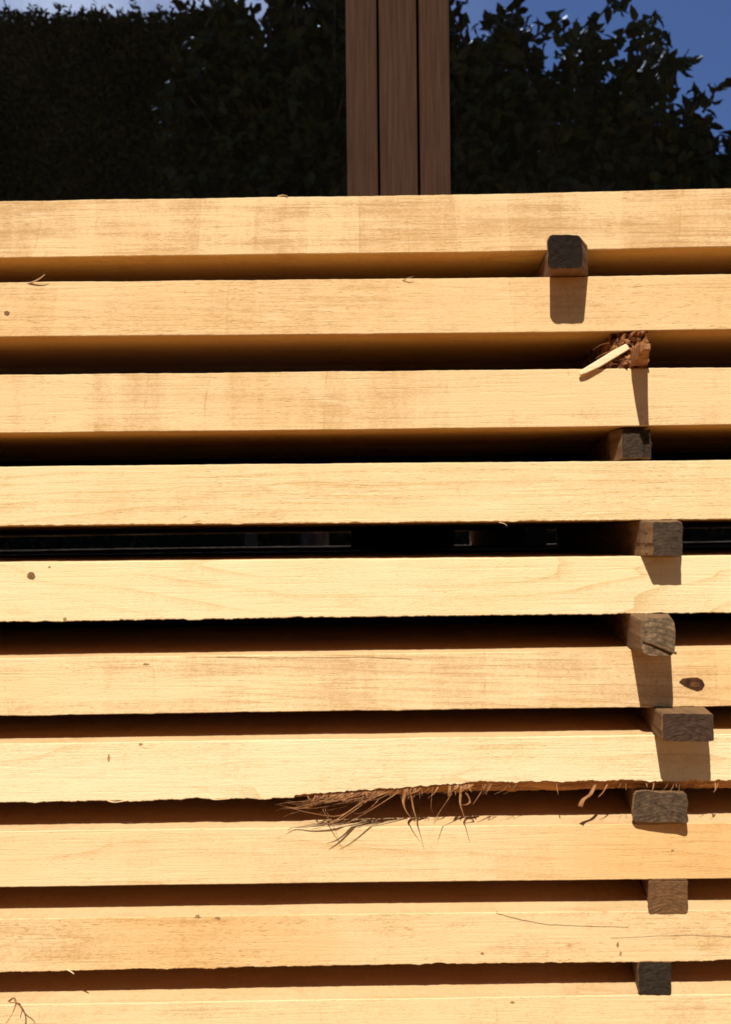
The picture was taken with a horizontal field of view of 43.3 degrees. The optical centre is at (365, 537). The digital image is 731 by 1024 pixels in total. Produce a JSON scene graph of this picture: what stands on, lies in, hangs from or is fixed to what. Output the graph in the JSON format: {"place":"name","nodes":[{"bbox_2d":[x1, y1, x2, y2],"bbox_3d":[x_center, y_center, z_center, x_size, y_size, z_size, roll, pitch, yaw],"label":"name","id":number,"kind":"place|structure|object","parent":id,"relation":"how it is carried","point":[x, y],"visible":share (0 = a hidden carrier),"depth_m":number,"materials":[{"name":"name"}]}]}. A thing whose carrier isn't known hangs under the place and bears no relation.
{"place":"outdoors","nodes":[
{"label":"outdoors","id":0,"kind":"place"},
{"bbox_2d":[0,0,730,554],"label":"building front","id":1,"kind":"structure","parent":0,"point":[200,98],"depth_m":1.42,"materials":[{"name":"brown wood"}]},
{"bbox_2d":[0,0,381,554],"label":"window","id":2,"kind":"structure","parent":1,"relation":"in","point":[100,99],"depth_m":1.42,"materials":[{"name":"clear glass"}]},
{"bbox_2d":[417,0,730,549],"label":"window","id":3,"kind":"structure","parent":1,"relation":"in","point":[515,96],"depth_m":1.42,"materials":[{"name":"clear glass"}]},
{"bbox_3d":[0.275,0.506,1.065,0.100,0.143,0.550,-1,0,0],"label":"bearer","id":4,"kind":"object","parent":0,"visible":0},
{"bbox_2d":[0,959,730,1023],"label":"plank","id":5,"kind":"object","parent":4,"relation":"on","point":[543,993],"visible":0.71,"depth_m":0.79,"materials":[{"name":"brown wood"}]},
{"bbox_2d":[630,961,670,994],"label":"sticker","id":6,"kind":"object","parent":5,"relation":"on","point":[652,977],"visible":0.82,"depth_m":0.78,"materials":[{"name":"wood"}]},
{"bbox_2d":[0,878,730,973],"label":"plank","id":7,"kind":"object","parent":6,"relation":"on","point":[109,927],"visible":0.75,"depth_m":0.78,"materials":[{"name":"brown wood"}]},
{"bbox_2d":[639,879,687,913],"bbox_3d":[0.296,0.304,1.039,0.034,0.029,0.532,-1,0,9],"label":"sticker","id":8,"kind":"object","parent":7,"relation":"on","point":[665,896],"visible":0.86,"depth_m":0.78,"materials":[{"name":"brown wood"}]},
{"bbox_2d":[0,787,730,886],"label":"plank","id":9,"kind":"object","parent":8,"relation":"on","point":[524,835],"visible":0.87,"depth_m":0.78,"materials":[{"name":"brown wood"}]},
{"bbox_2d":[620,788,687,824],"bbox_3d":[0.289,0.227,1.037,0.046,0.031,0.538,-1,0,9],"label":"sticker","id":10,"kind":"object","parent":9,"relation":"on","point":[656,806],"visible":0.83,"depth_m":0.77,"materials":[{"name":"brown wood"}]},
{"bbox_2d":[0,706,730,830],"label":"plank","id":11,"kind":"object","parent":10,"relation":"on","point":[111,758],"visible":0.94,"depth_m":0.78,"materials":[{"name":"brown wood"}]},
{"bbox_2d":[0,621,730,715],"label":"plank","id":12,"kind":"object","parent":11,"relation":"on","point":[293,669],"visible":0.97,"depth_m":0.78,"materials":[{"name":"brown wood"}]},
{"bbox_2d":[0,550,730,621],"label":"plank","id":13,"kind":"object","parent":12,"relation":"on","point":[106,588],"visible":0.99,"depth_m":0.78,"materials":[{"name":"brown wood"}]},
{"bbox_2d":[556,520,682,555],"bbox_3d":[0.266,0.000,1.030,0.033,0.031,0.543,-1,0,4],"label":"sticker","id":14,"kind":"object","parent":13,"relation":"on","point":[651,538],"visible":0.98,"depth_m":0.83,"materials":[{"name":"brown wood"}]},
{"bbox_2d":[0,460,730,529],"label":"plank","id":15,"kind":"object","parent":14,"relation":"on","point":[297,495],"visible":0.97,"depth_m":0.78,"materials":[{"name":"brown wood"}]},
{"bbox_2d":[579,428,651,461],"bbox_3d":[0.266,-0.081,1.044,0.033,0.030,0.523,-1,0,8],"label":"sticker","id":16,"kind":"object","parent":15,"relation":"on","point":[634,444],"visible":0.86,"depth_m":0.79,"materials":[{"name":"brown wood"}]},
{"bbox_2d":[0,368,730,458],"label":"plank","id":17,"kind":"object","parent":16,"relation":"on","point":[329,413],"visible":1,"depth_m":0.78,"materials":[{"name":"brown wood"}]},
{"bbox_2d":[569,330,650,374],"bbox_3d":[0.210,-0.156,1.016,0.060,0.037,0.569,-1,0,0],"label":"broken sticker","id":18,"kind":"object","parent":17,"relation":"on","point":[628,350],"visible":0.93,"depth_m":0.78,"materials":[{"name":"brown wood"}]},
{"bbox_2d":[0,274,730,374],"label":"plank","id":19,"kind":"object","parent":18,"relation":"on","point":[240,326],"visible":0.93,"depth_m":0.78,"materials":[{"name":"brown wood"}]},
{"bbox_3d":[0.014,0.341,1.169,3.220,0.056,0.245,-1,0,0],"label":"plank","id":20,"kind":"object","parent":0,"visible":0},
{"bbox_3d":[0.013,0.269,1.169,3.220,0.058,0.245,-1,0,0],"label":"plank","id":21,"kind":"object","parent":20,"relation":"on","visible":0},
{"bbox_3d":[0.012,0.195,1.169,3.220,0.062,0.245,-1,0,0],"label":"plank","id":22,"kind":"object","parent":21,"relation":"on","visible":0},
{"bbox_2d":[0,612,730,630],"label":"plank","id":23,"kind":"object","parent":22,"relation":"on","point":[298,621],"visible":0.17,"depth_m":1.08,"materials":[{"name":"beige wood"}]},
{"bbox_2d":[593,613,676,656],"bbox_3d":[0.276,0.078,1.016,0.033,0.032,0.579,-1,0,9],"label":"sticker","id":24,"kind":"object","parent":23,"relation":"on","point":[652,634],"visible":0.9,"depth_m":0.73,"materials":[{"name":"brown wood"}]},
{"bbox_3d":[0.011,0.043,1.169,3.220,0.060,0.245,-1,0,0],"label":"plank","id":25,"kind":"object","parent":23,"relation":"on","visible":0},
{"bbox_2d":[0,522,730,532],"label":"plank","id":26,"kind":"object","parent":25,"relation":"on","point":[174,529],"visible":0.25,"depth_m":1.14,"materials":[{"name":"beige wood"}]},
{"bbox_2d":[0,450,730,466],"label":"plank","id":27,"kind":"object","parent":26,"relation":"on","point":[579,456],"visible":0.17,"depth_m":1.08,"materials":[{"name":"beige wood"}]},
{"bbox_2d":[634,706,713,741],"bbox_3d":[0.302,0.154,1.023,0.044,0.025,0.566,-1,0,9],"label":"sticker","id":28,"kind":"object","parent":22,"relation":"on","point":[685,723],"visible":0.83,"depth_m":0.75,"materials":[{"name":"brown wood"}]},
{"bbox_3d":[0.008,-0.197,1.169,3.220,0.057,0.245,-1,0,0],"label":"plank","id":29,"kind":"object","parent":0,"visible":0},
{"bbox_2d":[533,234,587,277],"bbox_3d":[0.179,-0.234,1.025,0.039,0.030,0.552,-1,0,2],"label":"sticker","id":30,"kind":"object","parent":29,"relation":"on","point":[566,255],"visible":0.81,"depth_m":0.75,"materials":[{"name":"wood"}]},
{"bbox_2d":[0,189,730,282],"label":"plank","id":31,"kind":"object","parent":30,"relation":"on","point":[650,232],"visible":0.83,"depth_m":0.80,"materials":[{"name":"brown wood"}]}
]}

